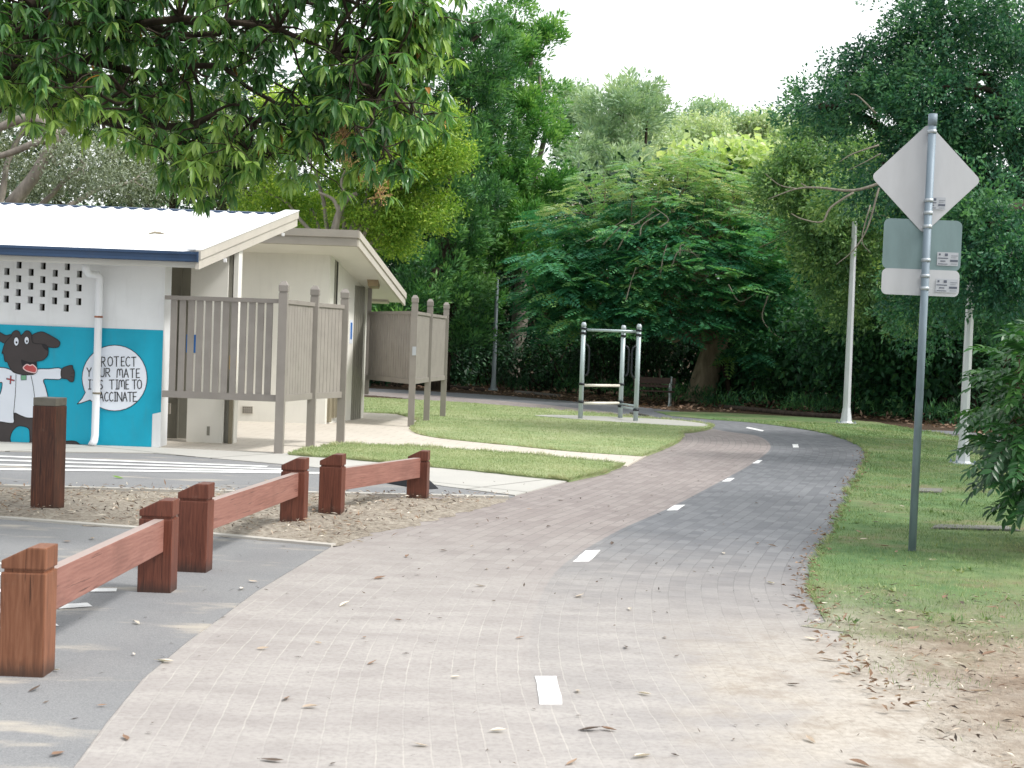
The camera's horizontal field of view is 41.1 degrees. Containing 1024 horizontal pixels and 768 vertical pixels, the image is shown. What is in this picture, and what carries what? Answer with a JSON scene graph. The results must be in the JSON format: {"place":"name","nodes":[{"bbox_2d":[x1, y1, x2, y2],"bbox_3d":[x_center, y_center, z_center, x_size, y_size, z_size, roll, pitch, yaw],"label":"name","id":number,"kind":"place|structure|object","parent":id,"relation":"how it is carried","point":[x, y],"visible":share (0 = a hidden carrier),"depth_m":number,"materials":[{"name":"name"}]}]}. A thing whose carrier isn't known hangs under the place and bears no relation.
{"place":"outdoors","nodes":[
{"label":"outdoors","id":0,"kind":"place"},
{"bbox_2d":[0,519,329,767],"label":"asphalt","id":1,"kind":"structure","parent":0,"point":[106,635],"depth_m":7.19,"materials":[{"name":"grey asphalt"}]},
{"bbox_2d":[0,563,116,625],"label":"hatch marking","id":2,"kind":"object","parent":1,"relation":"on","point":[73,605],"visible":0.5,"depth_m":7.86,"materials":[{"name":"white paint"}]},
{"bbox_2d":[0,498,178,677],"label":"timber barrier","id":3,"kind":"object","parent":1,"relation":"on","point":[40,584],"visible":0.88,"depth_m":6.48,"materials":[{"name":"brown wood"}]},
{"bbox_2d":[0,516,335,546],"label":"kerb","id":4,"kind":"structure","parent":1,"relation":"on","point":[314,543],"depth_m":10.92,"materials":[{"name":"concrete"}]},
{"bbox_2d":[177,457,308,572],"bbox_3d":[-1.975,0.953,10.315,0.213,0.650,2.571,2,2,7],"label":"timber barrier","id":5,"kind":"object","parent":1,"relation":"on","point":[203,514],"visible":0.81,"depth_m":9.54,"materials":[{"name":"brown wood"}]},
{"bbox_2d":[0,480,507,545],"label":"mulch bed","id":6,"kind":"object","parent":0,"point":[265,523],"visible":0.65,"depth_m":11.86,"materials":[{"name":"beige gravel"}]},
{"bbox_2d":[30,397,66,507],"bbox_3d":[-4.004,0.638,11.798,0.210,1.045,0.210,2,2,8],"label":"timber bollard","id":7,"kind":"object","parent":6,"relation":"on","point":[48,452],"visible":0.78,"depth_m":11.70,"materials":[{"name":"brown wood"}]},
{"bbox_2d":[0,0,501,220],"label":"mango tree","id":8,"kind":"object","parent":6,"relation":"on","point":[47,73],"visible":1,"depth_m":10.31,"materials":[{"name":"green plant"}]},
{"bbox_2d":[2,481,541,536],"bbox_3d":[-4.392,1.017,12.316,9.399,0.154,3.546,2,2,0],"label":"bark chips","id":9,"kind":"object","parent":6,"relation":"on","point":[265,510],"visible":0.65,"depth_m":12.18,"materials":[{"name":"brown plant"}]},
{"bbox_2d":[318,450,429,514],"bbox_3d":[-1.275,0.919,12.977,0.240,0.615,1.886,3,2,23],"label":"timber barrier","id":10,"kind":"object","parent":6,"relation":"on","point":[337,478],"visible":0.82,"depth_m":12.63,"materials":[{"name":"brown wood"}]},
{"bbox_2d":[0,452,514,497],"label":"asphalt","id":11,"kind":"structure","parent":0,"point":[177,480],"depth_m":15.06,"materials":[{"name":"grey asphalt"}]},
{"bbox_2d":[0,455,318,473],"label":"hatch marking","id":12,"kind":"object","parent":11,"relation":"on","point":[278,470],"visible":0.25,"depth_m":15.93,"materials":[{"name":"white paint"}]},
{"bbox_2d":[0,484,508,498],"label":"kerb","id":13,"kind":"structure","parent":11,"relation":"on","point":[228,491],"depth_m":13.67,"materials":[{"name":"concrete"}]},
{"bbox_2d":[388,480,438,488],"bbox_3d":[-1.405,1.039,15.277,0.213,0.106,1.638,1,2,-41],"label":"wheel stop","id":14,"kind":"object","parent":11,"relation":"on","point":[404,483],"visible":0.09,"depth_m":14.87,"materials":[{"name":"grey concrete"}]},
{"bbox_2d":[0,442,566,495],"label":"footpath","id":15,"kind":"structure","parent":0,"point":[503,484],"depth_m":17.16,"materials":[{"name":"concrete"}]},
{"bbox_2d":[162,413,645,466],"bbox_3d":[-3.513,0.766,24.187,11.034,0.043,11.699,2,2,0],"label":"paved area","id":16,"kind":"object","parent":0,"point":[369,428],"visible":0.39,"depth_m":21.42,"materials":[{"name":"grey concrete"}]},
{"bbox_2d":[162,281,349,453],"bbox_3d":[-3.199,-0.237,19.034,3.002,2.330,1.323,1,2,-42],"label":"privacy screen","id":17,"kind":"object","parent":16,"relation":"on","point":[312,347],"visible":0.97,"depth_m":18.47,"materials":[{"name":"grey wood"}]},
{"bbox_2d":[287,440,625,481],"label":"lawn","id":18,"kind":"structure","parent":0,"point":[463,455],"depth_m":18.09,"materials":[{"name":"green plant"}]},
{"bbox_2d":[23,388,999,767],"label":"path","id":19,"kind":"structure","parent":0,"point":[737,648],"depth_m":7.21,"materials":[{"name":"brick"}]},
{"bbox_2d":[257,758,283,760],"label":"fallen leaf","id":20,"kind":"object","parent":19,"relation":"on","point":[274,759],"visible":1,"depth_m":5.11,"materials":[{"name":"plant"}]},
{"bbox_2d":[0,450,923,763],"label":"leaf litter","id":21,"kind":"object","parent":19,"relation":"on","point":[494,600],"visible":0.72,"depth_m":8.10,"materials":[{"name":"brown plant"}]},
{"bbox_2d":[491,727,507,730],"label":"fallen leaf","id":22,"kind":"object","parent":19,"relation":"on","point":[496,729],"visible":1,"depth_m":5.61,"materials":[{"name":"beige plant"}]},
{"bbox_2d":[535,676,561,704],"bbox_3d":[0.169,1.428,6.321,0.107,0.030,0.518,2,2,-1],"label":"lane marking","id":23,"kind":"object","parent":19,"relation":"on","point":[548,686],"visible":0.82,"depth_m":6.29,"materials":[{"name":"white paint"}]},
{"bbox_2d":[573,550,599,561],"bbox_3d":[0.574,1.323,10.421,0.112,0.030,0.651,2,2,12],"label":"lane marking","id":24,"kind":"object","parent":19,"relation":"on","point":[586,555],"visible":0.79,"depth_m":10.38,"materials":[{"name":"white paint"}]},
{"bbox_2d":[579,726,602,729],"bbox_3d":[0.327,1.429,5.673,0.110,0.007,0.037,-7,-7,-5],"label":"fallen leaf","id":25,"kind":"object","parent":19,"relation":"on","point":[591,727],"visible":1,"depth_m":5.68,"materials":[{"name":"brown plant"}]},
{"bbox_2d":[535,415,706,425],"bbox_3d":[2.484,0.810,29.961,3.979,0.058,2.168,3,2,25],"label":"concrete pad","id":26,"kind":"object","parent":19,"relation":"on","point":[648,421],"visible":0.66,"depth_m":29.80,"materials":[{"name":"grey concrete"}]},
{"bbox_2d":[578,322,641,420],"bbox_3d":[2.120,-0.266,30.056,1.317,2.135,1.191,2,2,0],"label":"exercise frame","id":27,"kind":"object","parent":26,"relation":"on","point":[620,385],"visible":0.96,"depth_m":29.70,"materials":[{"name":"metal"}]},
{"bbox_2d":[633,753,649,755],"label":"fallen leaf","id":28,"kind":"object","parent":19,"relation":"on","point":[641,754],"visible":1,"depth_m":5.33,"materials":[{"name":"beige plant"}]},
{"bbox_2d":[667,505,683,510],"bbox_3d":[1.660,1.264,13.823,0.096,0.030,0.578,3,2,16],"label":"lane marking","id":29,"kind":"object","parent":19,"relation":"on","point":[676,507],"visible":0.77,"depth_m":13.81,"materials":[{"name":"white paint"}]},
{"bbox_2d":[849,759,871,766],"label":"fallen leaf","id":30,"kind":"object","parent":19,"relation":"on","point":[860,761],"visible":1,"depth_m":5.34,"materials":[{"name":"beige plant"}]},
{"bbox_2d":[0,0,1023,285],"label":"sky","id":31,"kind":"structure","parent":0,"point":[740,51],"materials":[{"name":"white"}]},
{"bbox_2d":[364,397,714,455],"bbox_3d":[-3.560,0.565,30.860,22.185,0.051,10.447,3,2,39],"label":"lawn","id":32,"kind":"structure","parent":0,"point":[599,436],"depth_m":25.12,"materials":[{"name":"green plant"}]},
{"bbox_2d":[364,288,449,426],"bbox_3d":[-2.225,-0.567,26.942,1.370,2.600,3.920,2,2,6],"label":"privacy screen","id":33,"kind":"object","parent":32,"relation":"on","point":[410,348],"visible":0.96,"depth_m":26.31,"materials":[{"name":"grey wood"}]},
{"bbox_2d":[364,289,1010,435],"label":"ground","id":34,"kind":"structure","parent":0,"point":[943,427],"depth_m":41.31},
{"bbox_2d":[0,71,188,207],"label":"grey leaved tree","id":35,"kind":"object","parent":34,"relation":"on","point":[20,193],"visible":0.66,"depth_m":31.12,"materials":[{"name":"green plant"}]},
{"bbox_2d":[0,14,306,211],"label":"olive tree","id":36,"kind":"object","parent":34,"relation":"on","point":[174,200],"visible":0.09,"depth_m":40.74,"materials":[{"name":"green plant"}]},
{"bbox_2d":[0,202,406,446],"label":"toilet block","id":37,"kind":"structure","parent":34,"relation":"on","point":[85,311],"depth_m":18.64,"materials":[{"name":"white paint"}]},
{"bbox_2d":[167,267,190,438],"bbox_3d":[-4.968,-0.672,20.209,0.404,3.000,0.170,2,2,0],"label":"door","id":38,"kind":"structure","parent":37,"relation":"in","point":[181,277],"depth_m":20.20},
{"bbox_2d":[334,260,338,303],"bbox_3d":[-3.236,-1.903,25.136,0.004,1.100,0.203,2,2,10],"label":"slot window","id":39,"kind":"structure","parent":37,"relation":"in","point":[335,279],"depth_m":25.09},
{"bbox_2d":[351,285,364,419],"bbox_3d":[-3.003,-0.608,26.658,0.020,2.600,0.646,2,2,10],"label":"door","id":40,"kind":"structure","parent":37,"relation":"in","point":[359,304],"depth_m":26.61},
{"bbox_2d":[219,80,489,264],"bbox_3d":[-4.024,-3.468,33.494,7.450,8.314,4.556,3,2,27],"label":"yellow green tree","id":41,"kind":"object","parent":34,"relation":"on","point":[395,226],"visible":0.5,"depth_m":33.05,"materials":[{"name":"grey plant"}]},
{"bbox_2d":[365,326,400,386],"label":"understory shrub","id":42,"kind":"object","parent":34,"relation":"on","point":[383,384],"visible":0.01,"depth_m":46.74,"materials":[{"name":"green plant"}]},
{"bbox_2d":[5,193,822,357],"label":"woodland","id":43,"kind":"object","parent":34,"relation":"on","point":[193,204],"depth_m":118.54,"materials":[{"name":"green plant"}]},
{"bbox_2d":[391,382,484,390],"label":"log","id":44,"kind":"object","parent":34,"relation":"on","point":[464,387],"visible":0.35,"depth_m":46.22,"materials":[{"name":"brown wood"}]},
{"bbox_2d":[370,1,536,390],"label":"tree","id":45,"kind":"object","parent":34,"relation":"on","point":[427,284],"visible":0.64,"depth_m":44.81,"materials":[{"name":"green plant"}]},
{"bbox_2d":[416,331,513,385],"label":"understory shrub","id":46,"kind":"object","parent":34,"relation":"on","point":[457,373],"visible":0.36,"depth_m":48.14,"materials":[{"name":"green plant"}]},
{"bbox_2d":[452,312,529,387],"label":"understory shrub","id":47,"kind":"object","parent":34,"relation":"on","point":[487,355],"visible":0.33,"depth_m":49.64,"materials":[{"name":"green plant"}]},
{"bbox_2d":[488,279,498,390],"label":"light pole","id":48,"kind":"object","parent":34,"relation":"on","point":[493,384],"visible":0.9,"depth_m":46.65,"materials":[{"name":"grey metal"}]},
{"bbox_2d":[426,0,582,387],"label":"conifer tree","id":49,"kind":"object","parent":34,"relation":"on","point":[524,172],"visible":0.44,"depth_m":48.55,"materials":[{"name":"green plant"}]},
{"bbox_2d":[0,28,1023,411],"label":"woodland","id":50,"kind":"object","parent":34,"relation":"on","point":[682,368],"visible":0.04,"depth_m":52.43,"materials":[{"name":"green plant"}]},
{"bbox_2d":[485,245,540,328],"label":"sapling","id":51,"kind":"object","parent":34,"relation":"on","point":[501,276],"visible":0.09,"depth_m":51.71,"materials":[{"name":"green plant"}]},
{"bbox_2d":[500,219,546,389],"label":"sapling","id":52,"kind":"object","parent":34,"relation":"on","point":[522,282],"visible":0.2,"depth_m":48.96,"materials":[{"name":"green plant"}]},
{"bbox_2d":[486,335,573,391],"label":"understory shrub","id":53,"kind":"object","parent":34,"relation":"on","point":[547,376],"visible":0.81,"depth_m":47.64,"materials":[{"name":"green plant"}]},
{"bbox_2d":[514,391,560,396],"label":"log","id":54,"kind":"object","parent":34,"relation":"on","point":[537,393],"visible":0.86,"depth_m":43.95,"materials":[{"name":"wood"}]},
{"bbox_2d":[503,320,619,391],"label":"understory shrub","id":55,"kind":"object","parent":34,"relation":"on","point":[567,365],"visible":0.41,"depth_m":47.14,"materials":[{"name":"green plant"}]},
{"bbox_2d":[574,235,619,390],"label":"sapling","id":56,"kind":"object","parent":34,"relation":"on","point":[600,303],"visible":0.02,"depth_m":49.36,"materials":[{"name":"green plant"}]},
{"bbox_2d":[558,325,650,396],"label":"understory shrub","id":57,"kind":"object","parent":34,"relation":"on","point":[599,356],"visible":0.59,"depth_m":46.17,"materials":[{"name":"green plant"}]},
{"bbox_2d":[568,139,656,183],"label":"tree","id":58,"kind":"object","parent":34,"relation":"on","point":[614,171],"depth_m":79.03,"materials":[{"name":"green plant"}]},
{"bbox_2d":[541,65,684,365],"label":"conifer tree","id":59,"kind":"object","parent":34,"relation":"on","point":[630,111],"visible":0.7,"depth_m":70.52,"materials":[{"name":"green plant"}]},
{"bbox_2d":[541,76,687,166],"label":"tree","id":60,"kind":"object","parent":34,"relation":"on","point":[569,94],"visible":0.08,"depth_m":98.19,"materials":[{"name":"green plant"}]},
{"bbox_2d":[597,322,694,396],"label":"understory shrub","id":61,"kind":"object","parent":34,"relation":"on","point":[665,346],"visible":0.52,"depth_m":45.68,"materials":[{"name":"green plant"}]},
{"bbox_2d":[631,376,675,406],"bbox_3d":[4.026,0.194,38.891,1.200,0.848,0.700,2,2,12],"label":"park bench","id":62,"kind":"object","parent":34,"relation":"on","point":[655,381],"visible":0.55,"depth_m":39.06,"materials":[{"name":"brown wood"}]},
{"bbox_2d":[490,146,842,401],"bbox_3d":[4.952,-3.182,42.336,11.180,8.030,9.993,2,2,0],"label":"feathery tree","id":63,"kind":"object","parent":34,"relation":"on","point":[712,323],"visible":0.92,"depth_m":39.74,"materials":[{"name":"green plant"}]},
{"bbox_2d":[656,225,687,394],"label":"sapling","id":64,"kind":"object","parent":34,"relation":"on","point":[660,353],"visible":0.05,"depth_m":47.60,"materials":[{"name":"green plant"}]},
{"bbox_2d":[372,380,1013,434],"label":"leaf litter","id":65,"kind":"object","parent":34,"relation":"on","point":[722,406],"visible":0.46,"depth_m":39.83,"materials":[{"name":"brown plant"}]},
{"bbox_2d":[633,106,761,228],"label":"tree","id":66,"kind":"object","parent":34,"relation":"on","point":[719,126],"visible":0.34,"depth_m":89.36,"materials":[{"name":"green plant"}]},
{"bbox_2d":[640,121,789,272],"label":"broad leaved tree","id":67,"kind":"object","parent":34,"relation":"on","point":[752,152],"visible":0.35,"depth_m":52.92,"materials":[{"name":"green plant"}]},
{"bbox_2d":[674,91,758,144],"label":"tree","id":68,"kind":"object","parent":34,"relation":"on","point":[707,104],"visible":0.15,"depth_m":122.08,"materials":[{"name":"green plant"}]},
{"bbox_2d":[662,203,773,402],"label":"sapling","id":69,"kind":"object","parent":34,"relation":"on","point":[728,386],"visible":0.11,"depth_m":42.97,"materials":[{"name":"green plant"}]},
{"bbox_2d":[451,369,1012,432],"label":"weeds","id":70,"kind":"object","parent":34,"relation":"on","point":[822,400],"visible":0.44,"depth_m":39.10,"materials":[{"name":"green plant"}]},
{"bbox_2d":[687,328,777,402],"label":"understory shrub","id":71,"kind":"object","parent":34,"relation":"on","point":[741,377],"visible":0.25,"depth_m":43.30,"materials":[{"name":"green plant"}]},
{"bbox_2d":[722,255,771,403],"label":"sapling","id":72,"kind":"object","parent":34,"relation":"on","point":[754,379],"visible":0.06,"depth_m":42.84,"materials":[{"name":"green plant"}]},
{"bbox_2d":[718,404,840,418],"bbox_3d":[6.993,0.739,36.665,0.538,0.140,4.439,1,2,-36],"label":"log","id":73,"kind":"object","parent":34,"relation":"on","point":[791,413],"visible":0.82,"depth_m":36.06,"materials":[{"name":"brown wood"}]},
{"bbox_2d":[740,341,830,406],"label":"understory shrub","id":74,"kind":"object","parent":34,"relation":"on","point":[770,382],"visible":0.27,"depth_m":41.77,"materials":[{"name":"green plant"}]},
{"bbox_2d":[773,219,814,403],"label":"sapling","id":75,"kind":"object","parent":34,"relation":"on","point":[804,282],"visible":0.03,"depth_m":42.06,"materials":[{"name":"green plant"}]},
{"bbox_2d":[730,104,860,161],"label":"tree","id":76,"kind":"object","parent":34,"relation":"on","point":[755,120],"visible":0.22,"depth_m":115.33,"materials":[{"name":"green plant"}]},
{"bbox_2d":[764,317,874,409],"bbox_3d":[9.343,-0.624,40.073,3.626,2.962,3.459,2,2,0],"label":"understory shrub","id":77,"kind":"object","parent":34,"relation":"on","point":[793,382],"visible":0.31,"depth_m":39.79,"materials":[{"name":"green plant"}]},
{"bbox_2d":[741,98,933,344],"bbox_3d":[9.465,-3.055,34.381,9.618,8.434,5.987,1,2,-37],"label":"broadleaf tree","id":78,"kind":"object","parent":34,"relation":"on","point":[827,242],"visible":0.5,"depth_m":33.33,"materials":[{"name":"green plant"}]},
{"bbox_2d":[810,349,901,415],"bbox_3d":[9.951,0.060,37.936,3.305,2.453,3.450,2,2,0],"label":"understory shrub","id":79,"kind":"object","parent":34,"relation":"on","point":[859,392],"visible":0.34,"depth_m":37.63,"materials":[{"name":"green plant"}]},
{"bbox_2d":[740,205,1021,418],"bbox_3d":[11.117,-2.384,36.323,7.241,7.067,9.399,1,2,-42],"label":"shrub","id":80,"kind":"object","parent":34,"relation":"on","point":[867,346],"visible":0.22,"depth_m":36.27,"materials":[{"name":"green plant"}]},
{"bbox_2d":[750,0,1023,366],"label":"broadleaf tree","id":81,"kind":"object","parent":34,"relation":"on","point":[992,245],"visible":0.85,"depth_m":24.02,"materials":[{"name":"green plant"}]},
{"bbox_2d":[861,339,953,417],"bbox_3d":[10.765,-0.144,36.934,2.773,2.515,3.339,2,2,-18],"label":"understory shrub","id":82,"kind":"object","parent":34,"relation":"on","point":[910,390],"visible":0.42,"depth_m":36.42,"materials":[{"name":"green plant"}]},
{"bbox_2d":[886,330,990,420],"bbox_3d":[11.433,-0.389,35.928,2.924,2.860,3.689,2,2,0],"label":"understory shrub","id":83,"kind":"object","parent":34,"relation":"on","point":[931,380],"visible":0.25,"depth_m":35.34,"materials":[{"name":"green plant"}]},
{"bbox_2d":[928,318,1017,422],"bbox_3d":[11.854,-0.312,34.983,3.101,2.804,3.700,2,2,0],"label":"understory shrub","id":84,"kind":"object","parent":34,"relation":"on","point":[974,394],"visible":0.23,"depth_m":34.62,"materials":[{"name":"green plant"}]},
{"bbox_2d":[654,411,1023,767],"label":"verge","id":85,"kind":"structure","parent":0,"point":[988,713],"depth_m":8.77,"materials":[{"name":"green plant"}]},
{"bbox_2d":[836,221,857,423],"bbox_3d":[8.023,-1.451,32.372,0.405,4.800,0.405,2,2,0],"label":"light pole","id":86,"kind":"object","parent":85,"relation":"on","point":[846,418],"visible":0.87,"depth_m":32.32,"materials":[{"name":"white metal"}]},
{"bbox_2d":[781,450,917,709],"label":"leaf litter","id":87,"kind":"object","parent":85,"relation":"on","point":[847,646],"visible":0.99,"depth_m":8.38,"materials":[{"name":"brown plant"}]},
{"bbox_2d":[811,583,1023,767],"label":"leaf litter","id":88,"kind":"object","parent":85,"relation":"on","point":[977,735],"visible":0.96,"depth_m":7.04,"materials":[{"name":"brown plant"}]},
{"bbox_2d":[829,448,1014,623],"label":"weeds","id":89,"kind":"object","parent":85,"relation":"on","point":[958,570],"visible":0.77,"depth_m":10.29,"materials":[{"name":"green plant"}]},
{"bbox_2d":[873,113,978,550],"bbox_3d":[3.356,-0.382,11.226,0.871,3.655,0.098,2,2,0],"label":"road sign","id":90,"kind":"object","parent":85,"relation":"on","point":[926,178],"visible":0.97,"depth_m":11.22,"materials":[{"name":"metal"}]},
{"bbox_2d":[919,488,941,492],"bbox_3d":[5.040,1.278,16.457,0.272,0.008,0.668,3,2,20],"label":"pit lid","id":91,"kind":"object","parent":85,"relation":"on","point":[939,490],"visible":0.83,"depth_m":16.46,"materials":[{"name":"concrete"}]},
{"bbox_2d":[949,269,975,464],"bbox_3d":[6.992,-0.355,20.962,0.330,3.200,0.330,2,2,0],"label":"light pole","id":92,"kind":"object","parent":85,"relation":"on","point":[967,366],"visible":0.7,"depth_m":20.91,"materials":[{"name":"white metal"}]},
{"bbox_2d":[931,524,1020,530],"bbox_3d":[4.345,1.355,12.945,0.909,0.008,0.315,2,2,-5],"label":"pit lid","id":93,"kind":"object","parent":85,"relation":"on","point":[990,527],"visible":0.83,"depth_m":12.89,"materials":[{"name":"concrete"}]},
{"bbox_2d":[947,318,1023,534],"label":"leafy shrub","id":94,"kind":"object","parent":85,"relation":"on","point":[1006,455],"visible":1,"depth_m":11.10,"materials":[{"name":"green plant"}]},
{"bbox_2d":[982,650,998,654],"bbox_3d":[2.538,1.425,7.249,0.112,0.011,0.036,-10,3,-18],"label":"fallen leaf","id":95,"kind":"object","parent":85,"relation":"on","point":[987,652],"visible":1,"depth_m":7.25,"materials":[{"name":"brown plant"}]}
]}

